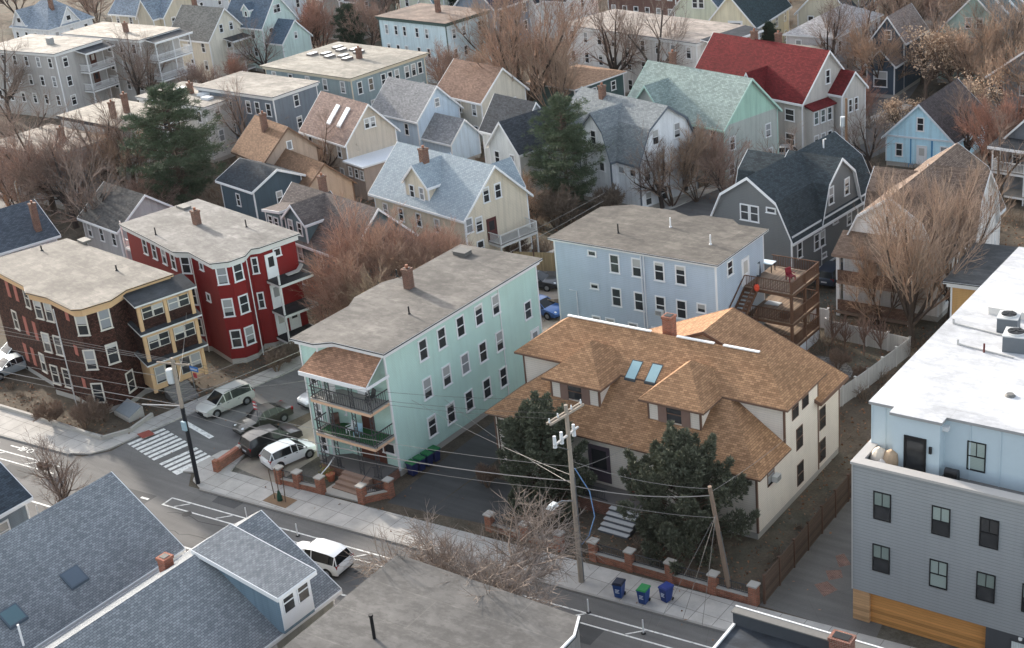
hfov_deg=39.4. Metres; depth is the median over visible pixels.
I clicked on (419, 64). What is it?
window
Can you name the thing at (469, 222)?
window
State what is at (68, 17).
window
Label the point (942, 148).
window
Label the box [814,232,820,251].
window
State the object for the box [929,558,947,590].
window
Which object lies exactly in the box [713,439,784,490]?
overhead wire
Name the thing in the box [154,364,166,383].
window
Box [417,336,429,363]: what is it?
window
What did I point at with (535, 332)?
door
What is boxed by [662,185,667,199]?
window
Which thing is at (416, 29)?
window
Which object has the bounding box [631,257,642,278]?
window
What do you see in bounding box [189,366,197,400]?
street sign
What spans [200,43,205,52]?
window
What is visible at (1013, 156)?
window
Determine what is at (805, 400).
window
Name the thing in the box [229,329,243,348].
window
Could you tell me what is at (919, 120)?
window
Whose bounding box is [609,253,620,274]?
window
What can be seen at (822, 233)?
window
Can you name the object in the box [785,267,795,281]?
chair
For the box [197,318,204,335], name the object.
window
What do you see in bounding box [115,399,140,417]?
door leaf
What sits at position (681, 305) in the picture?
window
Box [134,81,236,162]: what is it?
house
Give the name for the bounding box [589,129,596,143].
window
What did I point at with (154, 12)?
house
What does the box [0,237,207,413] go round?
apartment house
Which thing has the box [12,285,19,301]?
boarded window
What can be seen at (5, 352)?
parked car
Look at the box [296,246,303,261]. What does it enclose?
window
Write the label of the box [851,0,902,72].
bare tree
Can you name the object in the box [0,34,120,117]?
house
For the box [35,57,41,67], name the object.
window
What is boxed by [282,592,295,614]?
window
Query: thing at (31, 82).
window
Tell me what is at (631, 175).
window
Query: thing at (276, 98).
house
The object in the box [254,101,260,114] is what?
window
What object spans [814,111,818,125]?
window
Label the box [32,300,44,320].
window
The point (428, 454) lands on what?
wheeled bin
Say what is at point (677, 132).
window
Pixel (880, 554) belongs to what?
window
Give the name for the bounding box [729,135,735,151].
window
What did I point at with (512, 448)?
overhead wire
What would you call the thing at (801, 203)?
house
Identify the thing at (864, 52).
bare tree
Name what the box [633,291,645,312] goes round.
window
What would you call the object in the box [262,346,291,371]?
shrub
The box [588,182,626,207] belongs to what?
shrub
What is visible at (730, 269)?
window
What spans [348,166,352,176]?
window
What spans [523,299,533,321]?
window
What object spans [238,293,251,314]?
window
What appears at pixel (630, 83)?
window
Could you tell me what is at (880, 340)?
sapling
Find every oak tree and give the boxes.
[875,91,922,131]
[901,23,960,100]
[911,21,975,82]
[954,68,1016,111]
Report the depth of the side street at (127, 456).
111.75 m
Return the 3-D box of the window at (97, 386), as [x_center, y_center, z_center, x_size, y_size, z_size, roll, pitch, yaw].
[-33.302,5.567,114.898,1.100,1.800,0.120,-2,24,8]
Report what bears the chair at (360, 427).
on the apartment house at (458, 323)
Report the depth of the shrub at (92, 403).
113.18 m
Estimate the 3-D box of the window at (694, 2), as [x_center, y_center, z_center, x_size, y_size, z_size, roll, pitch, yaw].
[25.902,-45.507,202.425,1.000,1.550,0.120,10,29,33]
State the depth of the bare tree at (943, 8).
210.93 m
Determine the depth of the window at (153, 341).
115.55 m
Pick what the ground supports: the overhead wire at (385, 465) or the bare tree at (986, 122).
the bare tree at (986, 122)
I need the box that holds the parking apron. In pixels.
[236,288,559,482]
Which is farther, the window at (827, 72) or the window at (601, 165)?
the window at (827, 72)
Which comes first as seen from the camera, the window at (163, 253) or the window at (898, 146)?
the window at (163, 253)
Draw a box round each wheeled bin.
[405,459,417,475]
[412,454,425,470]
[420,449,432,466]
[427,445,440,461]
[611,577,625,598]
[635,583,650,604]
[658,581,673,602]
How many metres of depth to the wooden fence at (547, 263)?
134.78 m
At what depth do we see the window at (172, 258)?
123.64 m
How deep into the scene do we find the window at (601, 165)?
148.70 m
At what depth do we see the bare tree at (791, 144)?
145.25 m
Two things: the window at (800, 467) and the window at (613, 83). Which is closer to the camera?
the window at (800, 467)
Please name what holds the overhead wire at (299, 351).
attached to the utility pole at (171, 375)
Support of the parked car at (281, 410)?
on the side street at (127, 456)
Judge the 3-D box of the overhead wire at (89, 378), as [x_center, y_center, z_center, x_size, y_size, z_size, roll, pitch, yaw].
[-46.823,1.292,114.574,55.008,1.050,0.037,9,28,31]
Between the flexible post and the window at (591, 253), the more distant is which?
the window at (591, 253)
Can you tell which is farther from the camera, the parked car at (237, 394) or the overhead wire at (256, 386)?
the parked car at (237, 394)
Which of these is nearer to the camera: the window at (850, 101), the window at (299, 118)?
the window at (850, 101)
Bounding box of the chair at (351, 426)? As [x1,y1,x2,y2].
[345,419,355,433]
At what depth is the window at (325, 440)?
104.09 m
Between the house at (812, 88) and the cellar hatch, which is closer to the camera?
the cellar hatch
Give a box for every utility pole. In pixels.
[142,357,200,484]
[546,399,594,582]
[708,485,731,588]
[840,98,847,141]
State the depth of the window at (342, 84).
180.20 m
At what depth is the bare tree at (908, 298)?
109.03 m
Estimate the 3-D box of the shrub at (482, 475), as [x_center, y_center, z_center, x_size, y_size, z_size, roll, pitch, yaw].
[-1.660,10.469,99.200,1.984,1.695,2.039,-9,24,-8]
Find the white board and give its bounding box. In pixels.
[764,300,781,305]
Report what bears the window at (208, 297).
in the apartment house at (244, 273)
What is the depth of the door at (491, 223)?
135.16 m
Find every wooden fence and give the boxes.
[511,250,555,270]
[762,471,851,603]
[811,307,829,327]
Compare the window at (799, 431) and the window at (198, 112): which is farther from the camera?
the window at (198, 112)
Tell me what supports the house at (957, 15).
on the ground
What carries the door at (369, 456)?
in the apartment house at (458, 323)
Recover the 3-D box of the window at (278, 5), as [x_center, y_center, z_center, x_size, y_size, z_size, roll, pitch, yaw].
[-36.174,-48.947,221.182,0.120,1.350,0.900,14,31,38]
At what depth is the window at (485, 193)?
133.72 m
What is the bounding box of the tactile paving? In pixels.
[137,430,153,437]
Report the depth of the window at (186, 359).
117.95 m
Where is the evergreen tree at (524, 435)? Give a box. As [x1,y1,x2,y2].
[495,389,597,522]
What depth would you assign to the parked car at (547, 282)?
130.58 m
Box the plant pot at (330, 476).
[318,463,340,481]
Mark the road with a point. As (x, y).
(162, 490)
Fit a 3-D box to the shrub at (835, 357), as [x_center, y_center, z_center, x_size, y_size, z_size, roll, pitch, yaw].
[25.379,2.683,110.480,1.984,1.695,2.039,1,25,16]
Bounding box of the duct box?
[988,301,1023,319]
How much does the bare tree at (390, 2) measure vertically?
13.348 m
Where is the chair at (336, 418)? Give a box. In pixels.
[331,412,339,428]
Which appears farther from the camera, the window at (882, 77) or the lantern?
the window at (882, 77)
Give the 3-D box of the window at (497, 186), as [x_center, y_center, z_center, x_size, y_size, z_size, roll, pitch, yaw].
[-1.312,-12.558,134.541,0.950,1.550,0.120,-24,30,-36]
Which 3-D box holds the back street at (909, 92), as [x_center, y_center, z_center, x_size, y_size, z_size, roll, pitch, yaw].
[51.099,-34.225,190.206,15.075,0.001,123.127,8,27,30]
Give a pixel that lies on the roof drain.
(1009, 395)
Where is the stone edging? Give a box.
[0,404,153,439]
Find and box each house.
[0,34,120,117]
[0,124,118,209]
[0,199,60,256]
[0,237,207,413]
[0,462,33,534]
[0,471,185,647]
[9,0,94,38]
[41,510,341,647]
[56,91,184,185]
[61,21,196,101]
[77,182,172,259]
[108,0,200,26]
[118,199,317,363]
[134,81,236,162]
[171,0,256,79]
[193,71,319,138]
[197,0,228,9]
[215,158,305,220]
[227,0,312,71]
[231,110,356,200]
[260,42,429,105]
[261,172,414,300]
[283,0,306,22]
[289,244,542,494]
[299,91,400,200]
[319,0,396,39]
[368,141,539,251]
[372,76,482,159]
[374,0,491,85]
[400,0,454,7]
[437,58,529,147]
[453,0,531,47]
[478,93,572,205]
[485,307,848,539]
[526,64,626,107]
[529,0,598,40]
[547,205,819,349]
[565,9,763,94]
[566,82,698,207]
[608,0,678,15]
[627,49,782,185]
[670,0,723,19]
[695,28,868,149]
[708,0,791,42]
[710,131,870,284]
[783,4,883,69]
[786,43,826,48]
[794,0,878,25]
[831,143,1005,326]
[864,3,929,98]
[881,78,992,167]
[937,0,1023,85]
[985,51,1023,124]
[987,120,1023,205]
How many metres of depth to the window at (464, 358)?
105.62 m
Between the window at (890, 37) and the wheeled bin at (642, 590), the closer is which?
the wheeled bin at (642, 590)
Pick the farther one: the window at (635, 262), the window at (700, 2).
the window at (700, 2)
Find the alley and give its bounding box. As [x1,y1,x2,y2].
[760,497,881,636]
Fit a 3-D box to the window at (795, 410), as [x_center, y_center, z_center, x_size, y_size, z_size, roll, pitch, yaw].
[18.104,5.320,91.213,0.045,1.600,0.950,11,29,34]
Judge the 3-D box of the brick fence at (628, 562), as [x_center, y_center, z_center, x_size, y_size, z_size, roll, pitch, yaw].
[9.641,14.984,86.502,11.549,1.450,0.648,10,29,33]
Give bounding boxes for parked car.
[0,342,12,358]
[0,352,27,380]
[196,379,254,417]
[232,400,293,435]
[238,423,302,458]
[259,438,316,469]
[297,391,308,408]
[297,538,353,577]
[537,270,556,291]
[539,294,559,319]
[779,144,797,154]
[814,260,842,286]
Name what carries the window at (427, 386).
in the apartment house at (458, 323)
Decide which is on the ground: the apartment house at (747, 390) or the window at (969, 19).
the apartment house at (747, 390)
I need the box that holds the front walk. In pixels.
[325,483,375,501]
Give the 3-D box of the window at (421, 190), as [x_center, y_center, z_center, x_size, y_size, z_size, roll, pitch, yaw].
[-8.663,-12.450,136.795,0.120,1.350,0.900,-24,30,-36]
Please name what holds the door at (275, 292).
in the apartment house at (244, 273)
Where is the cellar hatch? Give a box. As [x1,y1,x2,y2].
[114,398,144,422]
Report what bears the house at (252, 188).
on the ground
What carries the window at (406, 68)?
in the house at (358, 72)
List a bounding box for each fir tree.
[331,2,367,44]
[761,21,781,41]
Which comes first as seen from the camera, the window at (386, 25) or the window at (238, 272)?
the window at (238, 272)
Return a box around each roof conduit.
[952,318,1001,335]
[957,339,1013,357]
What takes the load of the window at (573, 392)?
in the apartment house at (747, 390)
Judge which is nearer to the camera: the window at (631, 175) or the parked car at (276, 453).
the parked car at (276, 453)
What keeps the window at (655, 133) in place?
in the house at (614, 119)
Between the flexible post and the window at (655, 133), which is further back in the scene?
the window at (655, 133)
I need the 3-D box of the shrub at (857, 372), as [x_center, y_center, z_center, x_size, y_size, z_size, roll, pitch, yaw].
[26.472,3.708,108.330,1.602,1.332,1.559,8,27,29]
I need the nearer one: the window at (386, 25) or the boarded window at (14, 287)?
the boarded window at (14, 287)
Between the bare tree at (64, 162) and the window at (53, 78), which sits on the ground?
the bare tree at (64, 162)
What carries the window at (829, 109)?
in the house at (812, 88)
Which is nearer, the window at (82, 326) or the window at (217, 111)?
the window at (82, 326)
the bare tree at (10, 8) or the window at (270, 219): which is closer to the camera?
the window at (270, 219)
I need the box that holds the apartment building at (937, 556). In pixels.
[850,247,1023,647]
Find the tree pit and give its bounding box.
[263,468,296,507]
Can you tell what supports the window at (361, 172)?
in the house at (369, 130)
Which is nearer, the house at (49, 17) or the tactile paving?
the tactile paving
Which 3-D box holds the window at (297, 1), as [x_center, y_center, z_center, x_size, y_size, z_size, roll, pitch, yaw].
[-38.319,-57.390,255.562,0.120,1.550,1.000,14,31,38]
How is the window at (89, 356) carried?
in the apartment house at (78, 290)
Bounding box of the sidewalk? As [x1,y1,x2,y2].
[0,103,914,647]
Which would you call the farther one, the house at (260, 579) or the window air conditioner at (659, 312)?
the window air conditioner at (659, 312)
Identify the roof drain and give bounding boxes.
[1004,392,1015,397]
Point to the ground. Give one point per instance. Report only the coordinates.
(794, 512)
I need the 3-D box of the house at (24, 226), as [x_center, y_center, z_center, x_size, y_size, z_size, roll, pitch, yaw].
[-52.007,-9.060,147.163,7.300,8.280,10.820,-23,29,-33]
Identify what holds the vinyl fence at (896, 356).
on the ground
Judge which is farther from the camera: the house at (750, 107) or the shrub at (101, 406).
the house at (750, 107)
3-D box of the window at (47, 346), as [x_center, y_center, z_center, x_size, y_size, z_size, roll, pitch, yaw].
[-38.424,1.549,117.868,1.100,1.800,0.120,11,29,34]
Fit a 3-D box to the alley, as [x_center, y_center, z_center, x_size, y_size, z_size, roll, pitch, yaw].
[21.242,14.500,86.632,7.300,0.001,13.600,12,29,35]
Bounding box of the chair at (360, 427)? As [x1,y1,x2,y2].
[353,422,362,436]
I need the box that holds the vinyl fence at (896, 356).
[824,317,910,406]
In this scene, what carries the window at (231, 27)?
in the house at (212, 28)
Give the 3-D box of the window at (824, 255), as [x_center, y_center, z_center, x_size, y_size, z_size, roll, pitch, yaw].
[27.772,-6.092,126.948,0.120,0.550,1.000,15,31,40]
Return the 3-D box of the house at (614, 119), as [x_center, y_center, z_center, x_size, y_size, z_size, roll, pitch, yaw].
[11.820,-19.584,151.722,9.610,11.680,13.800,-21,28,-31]
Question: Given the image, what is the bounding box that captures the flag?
[252,399,259,425]
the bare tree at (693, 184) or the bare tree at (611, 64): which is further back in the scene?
the bare tree at (611, 64)
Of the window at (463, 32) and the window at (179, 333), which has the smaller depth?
the window at (179, 333)
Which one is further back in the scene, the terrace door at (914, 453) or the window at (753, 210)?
the window at (753, 210)
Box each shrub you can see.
[29,397,65,423]
[37,459,51,473]
[67,394,102,428]
[88,398,112,421]
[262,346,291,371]
[276,341,298,362]
[475,462,501,487]
[503,238,531,252]
[532,183,579,228]
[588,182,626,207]
[828,346,852,368]
[852,364,869,375]
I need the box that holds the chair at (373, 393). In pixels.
[365,388,375,404]
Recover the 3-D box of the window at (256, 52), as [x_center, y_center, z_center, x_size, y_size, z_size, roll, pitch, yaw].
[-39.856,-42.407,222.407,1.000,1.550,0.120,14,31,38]
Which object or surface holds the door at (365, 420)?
in the apartment house at (458, 323)
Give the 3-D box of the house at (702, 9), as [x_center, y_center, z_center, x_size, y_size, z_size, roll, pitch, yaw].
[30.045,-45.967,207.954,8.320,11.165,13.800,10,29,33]
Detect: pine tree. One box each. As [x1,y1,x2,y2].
[117,81,232,204]
[521,92,612,215]
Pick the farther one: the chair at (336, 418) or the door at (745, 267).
the door at (745, 267)
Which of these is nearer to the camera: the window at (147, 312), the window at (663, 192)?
the window at (147, 312)
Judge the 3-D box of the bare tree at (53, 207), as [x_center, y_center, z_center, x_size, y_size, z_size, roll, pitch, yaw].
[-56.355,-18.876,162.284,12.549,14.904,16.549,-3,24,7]
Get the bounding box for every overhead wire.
[0,376,179,410]
[1,326,187,362]
[1,361,173,392]
[1,371,178,404]
[3,330,169,360]
[3,334,156,359]
[3,348,164,376]
[160,360,547,418]
[174,361,540,412]
[180,380,304,388]
[181,193,603,384]
[181,396,568,466]
[183,406,569,481]
[184,201,602,398]
[186,413,569,489]
[188,362,579,399]
[412,400,567,473]
[448,402,569,482]
[573,461,707,488]
[576,486,709,496]
[577,495,713,517]
[653,515,715,632]
[683,518,714,617]
[702,516,715,624]
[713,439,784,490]
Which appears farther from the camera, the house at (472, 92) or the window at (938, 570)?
the house at (472, 92)
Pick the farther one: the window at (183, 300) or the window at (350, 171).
the window at (350, 171)
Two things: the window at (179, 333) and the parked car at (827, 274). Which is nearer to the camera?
the window at (179, 333)
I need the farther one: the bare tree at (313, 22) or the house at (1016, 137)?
the bare tree at (313, 22)
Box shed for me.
[942,243,1017,316]
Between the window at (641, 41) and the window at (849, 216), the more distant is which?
the window at (641, 41)
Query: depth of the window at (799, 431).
92.60 m
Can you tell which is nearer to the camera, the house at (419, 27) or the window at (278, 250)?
the window at (278, 250)
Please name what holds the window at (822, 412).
in the apartment house at (747, 390)
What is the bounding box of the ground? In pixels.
[0,0,1023,647]
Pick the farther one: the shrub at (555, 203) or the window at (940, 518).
the shrub at (555, 203)
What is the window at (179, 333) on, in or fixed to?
in the apartment house at (78, 290)
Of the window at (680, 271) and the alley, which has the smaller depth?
the alley
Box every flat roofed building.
[283,554,580,647]
[712,605,882,647]
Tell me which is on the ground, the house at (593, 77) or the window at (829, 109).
the house at (593, 77)
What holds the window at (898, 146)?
in the house at (924, 129)
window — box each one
[0,519,10,534]
[4,280,11,297]
[10,309,20,330]
[12,55,17,64]
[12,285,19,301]
[21,92,26,101]
[22,290,31,309]
[22,316,29,334]
[22,342,29,361]
[23,56,29,66]
[27,74,33,84]
[30,347,37,366]
[31,321,38,339]
[32,93,37,102]
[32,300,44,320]
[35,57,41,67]
[38,352,48,373]
[39,75,45,85]
[40,332,53,353]
[43,303,55,322]
[44,94,49,104]
[47,57,53,68]
[49,364,61,385]
[51,76,57,86]
[52,335,65,356]
[55,95,61,105]
[61,367,73,388]
[62,56,68,67]
[65,14,71,20]
[66,75,73,86]
[70,94,77,105]
[74,316,90,336]
[82,349,98,370]
[86,224,93,237]
[90,383,105,402]
[97,309,113,331]
[98,228,105,242]
[104,341,121,365]
[110,233,117,246]
[125,369,136,393]
[127,79,131,89]
[141,239,148,255]
[141,304,153,319]
[147,334,159,349]
[150,244,158,260]
[151,300,164,315]
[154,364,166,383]
[158,330,170,345]
[160,249,167,265]
[167,295,178,310]
[169,254,177,271]
[173,325,185,340]
[177,291,189,306]
[179,258,192,273]
[179,355,191,374]
[183,321,195,336]
[190,351,202,368]
[192,288,198,305]
[197,111,202,122]
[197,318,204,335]
[198,262,204,271]
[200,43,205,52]
[204,60,208,70]
[205,292,211,302]
[214,107,221,119]
[215,268,229,285]
[218,24,223,32]
[218,128,225,141]
[221,298,235,317]
[228,21,233,30]
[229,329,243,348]
[232,263,245,282]
[235,193,241,206]
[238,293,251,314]
[243,324,256,345]
[245,100,251,113]
[250,257,260,274]
[253,47,258,56]
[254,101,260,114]
[256,292,266,309]
[265,103,271,116]
[267,214,273,223]
[272,4,277,13]
[272,247,281,257]
[273,216,278,225]
[275,190,282,203]
[276,3,281,12]
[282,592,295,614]
[286,140,292,149]
[287,218,293,230]
[293,94,300,107]
[295,0,299,7]
[296,115,302,128]
[296,221,303,236]
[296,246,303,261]
[296,582,310,603]
[314,403,324,420]
[320,436,329,452]
[322,78,327,90]
[336,146,342,158]
[339,81,345,93]
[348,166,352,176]
[354,168,358,178]
[357,81,363,94]
[359,170,364,180]
[363,117,369,129]
[368,77,374,91]
[369,116,376,127]
[380,73,385,85]
[382,202,388,214]
[382,443,396,455]
[384,24,388,33]
[394,25,398,35]
[394,68,399,77]
[397,207,404,222]
[402,26,406,36]
[404,65,410,78]
[404,123,409,135]
[408,184,414,198]
[410,63,416,76]
[414,27,419,37]
[415,212,422,227]
[417,61,422,74]
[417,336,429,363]
[418,186,424,200]
[422,375,434,401]
[424,28,428,38]
[426,413,438,439]
[433,218,440,232]
[434,97,439,107]
[436,325,448,351]
[441,363,453,388]
[445,400,456,426]
[451,28,456,39]
[455,314,466,339]
[460,351,471,376]
[461,25,466,35]
[464,388,475,413]
[465,217,473,234]
[471,104,477,116]
[473,302,484,327]
[474,215,484,233]
[476,239,484,247]
[478,339,488,364]
[482,186,490,203]
[482,376,492,400]
[490,293,501,317]
[494,150,499,161]
[494,182,501,199]
[495,328,505,353]
[499,365,509,389]
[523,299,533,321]
[567,385,581,400]
[583,31,588,43]
[584,52,589,63]
[587,249,596,257]
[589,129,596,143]
[589,282,598,290]
[591,315,600,319]
[598,54,603,65]
[599,162,604,172]
[605,317,614,322]
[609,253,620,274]
[611,80,616,90]
[611,287,622,307]
[618,165,624,174]
[628,79,632,90]
[628,322,637,326]
[629,169,636,177]
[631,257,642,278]
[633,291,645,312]
[640,40,645,51]
[643,167,651,182]
[645,191,652,206]
[651,128,659,145]
[653,261,664,282]
[655,295,665,313]
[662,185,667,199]
[666,407,681,423]
[673,121,681,138]
[675,264,686,286]
[676,299,686,319]
[686,46,691,59]
[692,0,697,8]
[696,302,706,313]
[698,0,704,8]
[726,258,734,277]
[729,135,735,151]
[729,161,734,176]
[739,203,749,221]
[749,205,759,223]
[765,122,770,137]
[765,207,776,214]
[767,468,774,487]
[784,108,794,122]
[785,132,795,146]
[792,402,798,421]
[795,39,801,44]
[796,423,802,451]
[797,241,803,259]
[797,459,803,486]
[802,393,808,409]
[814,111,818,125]
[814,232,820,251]
[819,404,825,430]
[819,436,825,462]
[820,108,825,123]
[820,229,825,247]
[821,251,827,259]
[825,69,830,84]
[827,106,832,120]
[828,185,834,205]
[844,176,850,196]
[846,212,851,226]
[848,98,852,113]
[854,96,858,110]
[872,543,889,574]
[873,71,887,87]
[873,491,890,522]
[885,30,891,39]
[895,142,902,156]
[916,117,924,131]
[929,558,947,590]
[931,505,950,537]
[940,146,947,151]
[965,17,971,28]
[966,440,985,472]
[975,571,995,603]
[976,18,983,29]
[979,517,998,549]
[996,80,1003,93]
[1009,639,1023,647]
[1011,152,1020,165]
[1019,82,1023,95]
[1021,583,1023,611]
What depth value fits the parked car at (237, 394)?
113.80 m
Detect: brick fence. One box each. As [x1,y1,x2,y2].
[272,464,326,494]
[354,476,394,504]
[482,510,564,551]
[586,537,760,606]
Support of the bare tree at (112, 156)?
on the ground
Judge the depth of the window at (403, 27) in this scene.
204.59 m
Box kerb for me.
[0,434,726,632]
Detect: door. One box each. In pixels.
[89,53,97,66]
[93,71,101,85]
[264,252,278,278]
[270,285,284,308]
[274,314,288,334]
[289,313,301,329]
[357,385,369,395]
[361,415,375,429]
[361,448,374,459]
[374,446,387,463]
[486,216,497,241]
[530,326,539,339]
[587,443,611,483]
[728,21,742,24]
[741,255,749,286]
[871,594,985,647]
[903,434,926,472]
[916,145,926,164]
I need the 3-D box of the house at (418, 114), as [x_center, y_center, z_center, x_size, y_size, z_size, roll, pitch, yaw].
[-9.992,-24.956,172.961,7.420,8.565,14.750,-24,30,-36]
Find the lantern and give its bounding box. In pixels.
[754,282,758,290]
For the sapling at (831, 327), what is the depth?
112.79 m
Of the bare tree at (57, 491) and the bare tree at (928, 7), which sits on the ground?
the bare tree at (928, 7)
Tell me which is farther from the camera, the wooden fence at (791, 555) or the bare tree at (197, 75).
the bare tree at (197, 75)
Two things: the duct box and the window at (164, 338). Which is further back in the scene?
the window at (164, 338)
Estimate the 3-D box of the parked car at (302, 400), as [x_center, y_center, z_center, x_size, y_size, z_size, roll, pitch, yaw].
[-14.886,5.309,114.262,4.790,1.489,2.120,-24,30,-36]
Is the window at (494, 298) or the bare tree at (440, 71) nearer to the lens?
the window at (494, 298)
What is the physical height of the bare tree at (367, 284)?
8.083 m
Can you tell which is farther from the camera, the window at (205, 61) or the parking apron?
the window at (205, 61)
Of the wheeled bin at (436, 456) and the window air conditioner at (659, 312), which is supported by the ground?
the wheeled bin at (436, 456)
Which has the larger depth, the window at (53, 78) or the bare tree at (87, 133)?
the window at (53, 78)
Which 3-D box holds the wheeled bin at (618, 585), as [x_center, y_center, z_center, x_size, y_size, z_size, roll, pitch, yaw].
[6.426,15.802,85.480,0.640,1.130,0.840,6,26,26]
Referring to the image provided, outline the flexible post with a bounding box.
[641,619,645,634]
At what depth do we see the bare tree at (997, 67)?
159.61 m
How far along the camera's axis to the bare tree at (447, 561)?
80.72 m
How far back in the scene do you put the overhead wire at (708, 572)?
81.66 m
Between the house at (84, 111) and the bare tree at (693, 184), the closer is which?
the bare tree at (693, 184)
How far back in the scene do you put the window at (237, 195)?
150.12 m
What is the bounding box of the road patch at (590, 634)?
[6,464,605,644]
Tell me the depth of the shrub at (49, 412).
114.12 m
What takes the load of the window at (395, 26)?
in the house at (419, 27)
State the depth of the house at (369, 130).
161.93 m
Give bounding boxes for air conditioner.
[655,309,663,315]
[772,472,780,482]
[996,310,1021,332]
[1002,326,1023,353]
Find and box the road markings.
[0,421,711,647]
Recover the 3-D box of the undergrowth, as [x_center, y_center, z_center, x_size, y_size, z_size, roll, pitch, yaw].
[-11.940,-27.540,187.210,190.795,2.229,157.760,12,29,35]
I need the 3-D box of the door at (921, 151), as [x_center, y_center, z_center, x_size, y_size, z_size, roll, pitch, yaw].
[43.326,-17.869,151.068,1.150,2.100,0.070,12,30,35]
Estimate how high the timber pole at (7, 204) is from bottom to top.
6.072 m
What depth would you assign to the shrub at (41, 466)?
107.14 m
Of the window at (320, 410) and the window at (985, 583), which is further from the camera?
the window at (320, 410)
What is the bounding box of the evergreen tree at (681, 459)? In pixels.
[615,420,760,575]
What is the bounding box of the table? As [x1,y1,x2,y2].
[763,259,775,272]
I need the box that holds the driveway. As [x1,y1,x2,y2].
[387,422,529,523]
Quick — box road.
[0,437,723,647]
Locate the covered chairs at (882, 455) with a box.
[870,446,898,465]
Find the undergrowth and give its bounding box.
[5,0,1023,576]
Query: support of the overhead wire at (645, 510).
attached to the utility pole at (566, 413)
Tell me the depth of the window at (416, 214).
138.13 m
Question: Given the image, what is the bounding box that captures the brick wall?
[212,444,242,472]
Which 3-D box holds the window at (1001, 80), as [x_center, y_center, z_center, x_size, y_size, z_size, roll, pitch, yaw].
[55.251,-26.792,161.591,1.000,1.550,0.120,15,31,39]
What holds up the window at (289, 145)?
in the house at (263, 138)
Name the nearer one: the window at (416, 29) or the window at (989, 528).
the window at (989, 528)
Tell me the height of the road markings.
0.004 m
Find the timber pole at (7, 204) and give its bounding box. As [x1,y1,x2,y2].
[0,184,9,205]
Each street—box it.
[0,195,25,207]
[83,86,987,485]
[709,9,953,183]
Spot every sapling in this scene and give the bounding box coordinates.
[824,303,846,349]
[835,312,855,351]
[852,308,877,354]
[866,318,889,358]
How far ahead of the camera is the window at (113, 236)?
145.57 m
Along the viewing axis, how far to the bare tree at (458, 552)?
81.46 m
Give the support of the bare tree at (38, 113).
on the ground
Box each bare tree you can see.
[0,0,34,12]
[0,19,38,118]
[0,84,64,138]
[0,93,80,214]
[0,125,37,207]
[0,125,111,214]
[0,131,63,206]
[6,109,105,228]
[19,120,129,244]
[19,427,91,508]
[60,84,146,182]
[66,0,113,23]
[82,105,166,186]
[83,116,181,189]
[107,21,168,101]
[115,31,181,88]
[124,161,188,205]
[175,57,222,83]
[207,70,287,148]
[215,47,251,75]
[226,9,284,73]
[289,254,368,322]
[291,0,335,48]
[300,104,356,168]
[300,190,443,323]
[317,138,329,163]
[322,0,395,45]
[333,260,420,310]
[338,484,602,636]
[352,0,399,34]
[360,213,476,282]
[425,37,475,84]
[429,526,501,584]
[435,40,495,74]
[445,0,531,65]
[454,0,600,100]
[505,31,590,106]
[521,166,552,227]
[576,0,659,80]
[599,0,692,65]
[618,120,685,208]
[626,115,729,206]
[668,138,733,201]
[678,114,752,192]
[756,120,805,154]
[803,0,858,56]
[828,98,897,173]
[835,15,917,78]
[838,232,930,328]
[839,0,934,24]
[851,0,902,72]
[853,161,992,347]
[857,65,884,118]
[874,0,925,15]
[874,0,965,83]
[875,0,948,24]
[885,150,1015,319]
[926,13,1019,102]
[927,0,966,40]
[928,0,962,19]
[940,68,1000,154]
[944,22,1003,82]
[953,82,1023,176]
[958,0,1023,62]
[966,27,1023,126]
[974,103,1023,200]
[978,0,1023,54]
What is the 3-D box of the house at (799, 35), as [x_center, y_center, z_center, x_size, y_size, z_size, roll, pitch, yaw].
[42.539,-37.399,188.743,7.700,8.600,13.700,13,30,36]
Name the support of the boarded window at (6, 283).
in the apartment house at (78, 290)
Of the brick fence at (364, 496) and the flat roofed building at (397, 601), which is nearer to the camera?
the flat roofed building at (397, 601)
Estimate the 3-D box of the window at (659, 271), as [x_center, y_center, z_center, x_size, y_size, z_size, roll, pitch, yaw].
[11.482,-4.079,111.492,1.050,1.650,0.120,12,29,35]
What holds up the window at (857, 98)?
in the house at (812, 88)
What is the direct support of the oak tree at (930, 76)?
on the ground
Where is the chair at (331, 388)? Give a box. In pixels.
[325,383,335,399]
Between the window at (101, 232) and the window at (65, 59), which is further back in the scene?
the window at (65, 59)
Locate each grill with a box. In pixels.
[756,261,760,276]
[943,467,959,479]

